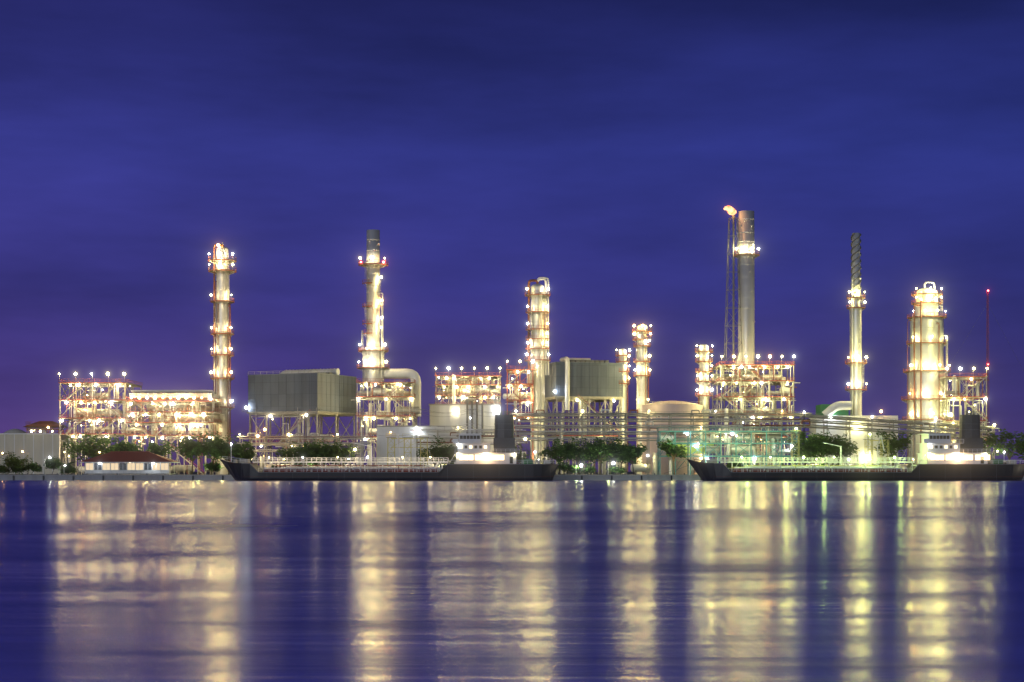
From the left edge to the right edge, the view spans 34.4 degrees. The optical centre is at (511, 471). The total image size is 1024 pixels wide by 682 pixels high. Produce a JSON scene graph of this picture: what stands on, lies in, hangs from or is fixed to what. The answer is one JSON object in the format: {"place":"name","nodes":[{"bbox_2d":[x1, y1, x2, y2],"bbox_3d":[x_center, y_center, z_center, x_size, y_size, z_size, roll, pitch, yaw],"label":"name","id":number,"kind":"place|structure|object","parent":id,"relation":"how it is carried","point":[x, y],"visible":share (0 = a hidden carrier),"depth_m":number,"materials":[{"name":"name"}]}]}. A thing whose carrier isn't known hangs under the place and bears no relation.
{"place":"outdoors","nodes":[
{"label":"outdoors","id":0,"kind":"place"},
{"bbox_2d":[0,421,75,473],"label":"building","id":1,"kind":"structure","parent":0,"point":[37,447],"depth_m":640.00,"materials":[{"name":"metal"}]},
{"bbox_2d":[0,472,697,474],"bbox_3d":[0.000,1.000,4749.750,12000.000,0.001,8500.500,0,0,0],"label":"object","id":2,"kind":"structure","parent":0,"point":[214,473],"depth_m":570.07,"materials":[{"name":"concrete"}]},
{"bbox_2d":[64,461,94,474],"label":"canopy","id":3,"kind":"object","parent":2,"relation":"on","point":[67,465],"visible":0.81,"depth_m":507.05,"materials":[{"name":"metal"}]},
{"bbox_2d":[80,451,179,473],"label":"pavilion","id":4,"kind":"structure","parent":2,"relation":"on","point":[138,462],"depth_m":503.93,"materials":[{"name":"concrete"}]},
{"bbox_2d":[58,372,224,474],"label":"process unit","id":5,"kind":"object","parent":2,"relation":"on","point":[198,411],"visible":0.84,"depth_m":549.00,"materials":[{"name":"metal"}]},
{"bbox_2d":[208,242,236,473],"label":"column","id":6,"kind":"structure","parent":2,"relation":"on","point":[222,334],"depth_m":564.19,"materials":[{"name":"silver metal"}]},
{"bbox_2d":[245,368,356,466],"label":"industrial building","id":7,"kind":"structure","parent":2,"relation":"on","point":[331,391],"depth_m":575.17,"materials":[{"name":"metal"}]},
{"bbox_2d":[252,408,523,456],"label":"rack","id":8,"kind":"object","parent":2,"relation":"on","point":[297,409],"visible":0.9,"depth_m":539.97,"materials":[{"name":"metal"}]},
{"bbox_2d":[356,229,420,466],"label":"stack","id":9,"kind":"object","parent":2,"relation":"on","point":[375,372],"visible":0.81,"depth_m":589.60,"materials":[{"name":"silver metal"}]},
{"bbox_2d":[386,432,428,466],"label":"loading gantry","id":10,"kind":"object","parent":2,"relation":"on","point":[405,438],"visible":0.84,"depth_m":501.90,"materials":[{"name":"grey metal"}]},
{"bbox_2d":[376,426,461,466],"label":"substation","id":11,"kind":"object","parent":2,"relation":"on","point":[383,431],"visible":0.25,"depth_m":562.00,"materials":[{"name":"metal"}]},
{"bbox_2d":[432,367,501,410],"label":"process unit","id":12,"kind":"object","parent":2,"relation":"on","point":[455,385],"visible":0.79,"depth_m":632.05,"materials":[{"name":"metal"}]},
{"bbox_2d":[1,428,998,474],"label":"street lamps","id":13,"kind":"object","parent":2,"relation":"on","point":[581,465],"visible":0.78,"depth_m":511.53,"materials":[{"name":"metal"}]},
{"bbox_2d":[0,425,1023,474],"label":"trees","id":14,"kind":"object","parent":2,"relation":"on","point":[811,446],"visible":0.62,"depth_m":513.27,"materials":[{"name":"green plant"}]},
{"bbox_2d":[503,277,550,463],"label":"column","id":15,"kind":"structure","parent":2,"relation":"on","point":[539,360],"depth_m":601.57,"materials":[{"name":"silver metal"}]},
{"bbox_2d":[236,426,917,474],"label":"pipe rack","id":16,"kind":"object","parent":2,"relation":"on","point":[640,467],"visible":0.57,"depth_m":550.58,"materials":[{"name":"metal"}]},
{"bbox_2d":[545,357,623,473],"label":"industrial building","id":17,"kind":"structure","parent":2,"relation":"on","point":[583,382],"depth_m":613.81,"materials":[{"name":"metal"}]},
{"bbox_2d":[615,349,630,473],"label":"column","id":18,"kind":"structure","parent":2,"relation":"on","point":[622,355],"depth_m":616.62,"materials":[{"name":"silver metal"}]},
{"bbox_2d":[639,399,702,473],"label":"storage tank","id":19,"kind":"object","parent":2,"relation":"on","point":[671,407],"visible":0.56,"depth_m":586.66,"materials":[{"name":"metal"}]},
{"bbox_2d":[695,344,712,458],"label":"column","id":20,"kind":"structure","parent":2,"relation":"on","point":[703,382],"depth_m":598.46,"materials":[{"name":"silver metal"}]},
{"bbox_2d":[657,427,797,474],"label":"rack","id":21,"kind":"object","parent":2,"relation":"on","point":[748,450],"visible":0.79,"depth_m":524.50,"materials":[{"name":"silver metal"}]},
{"bbox_2d":[711,206,799,465],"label":"stack","id":22,"kind":"object","parent":2,"relation":"on","point":[746,367],"visible":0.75,"depth_m":601.06,"materials":[{"name":"silver metal"}]},
{"bbox_2d":[512,409,999,474],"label":"pipe rack","id":23,"kind":"object","parent":2,"relation":"on","point":[802,424],"depth_m":538.54,"materials":[{"name":"metal"}]},
{"bbox_2d":[809,233,897,465],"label":"chimney stack","id":24,"kind":"object","parent":2,"relation":"on","point":[853,405],"visible":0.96,"depth_m":601.65,"materials":[{"name":"silver metal"}]},
{"bbox_2d":[901,281,989,463],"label":"column","id":25,"kind":"structure","parent":2,"relation":"on","point":[928,399],"depth_m":606.14,"materials":[{"name":"silver metal"}]},
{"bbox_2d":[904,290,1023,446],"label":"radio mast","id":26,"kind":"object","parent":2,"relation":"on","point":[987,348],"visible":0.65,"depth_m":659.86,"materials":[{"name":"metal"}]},
{"bbox_2d":[429,400,500,452],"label":"storage tank","id":27,"kind":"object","parent":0,"point":[454,419],"depth_m":606.00,"materials":[{"name":"metal"}]},
{"bbox_2d":[0,480,1023,681],"bbox_3d":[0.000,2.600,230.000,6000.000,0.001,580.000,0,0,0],"label":"river water","id":28,"kind":"structure","parent":0,"point":[485,581],"depth_m":39.10,"materials":[{"name":"blue liquid"}]},
{"bbox_2d":[211,411,571,480],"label":"tanker","id":29,"kind":"object","parent":28,"relation":"on","point":[476,460],"visible":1,"depth_m":471.74,"materials":[{"name":"metal"}]},
{"bbox_2d":[0,473,1023,479],"bbox_3d":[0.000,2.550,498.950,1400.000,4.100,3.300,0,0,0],"label":"quay wall","id":30,"kind":"structure","parent":28,"relation":"in","point":[230,477],"depth_m":497.60,"materials":[{"name":"concrete"}]},
{"bbox_2d":[664,411,1023,480],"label":"tanker","id":31,"kind":"object","parent":28,"relation":"on","point":[941,457],"visible":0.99,"depth_m":471.80,"materials":[{"name":"metal"}]},
{"bbox_2d":[0,0,1023,471],"label":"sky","id":32,"kind":"structure","parent":0,"point":[597,149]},
{"bbox_2d":[632,324,651,473],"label":"column","id":33,"kind":"structure","parent":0,"point":[642,359],"depth_m":610.20,"materials":[{"name":"silver metal"}]},
{"bbox_2d":[791,428,799,464],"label":"lattice tower","id":34,"kind":"structure","parent":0,"point":[793,447],"depth_m":501.92,"materials":[{"name":"grey metal"}]},
{"bbox_2d":[863,433,890,465],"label":"loading gantry","id":35,"kind":"object","parent":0,"point":[880,440],"visible":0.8,"depth_m":501.94,"materials":[{"name":"grey metal"}]}
]}

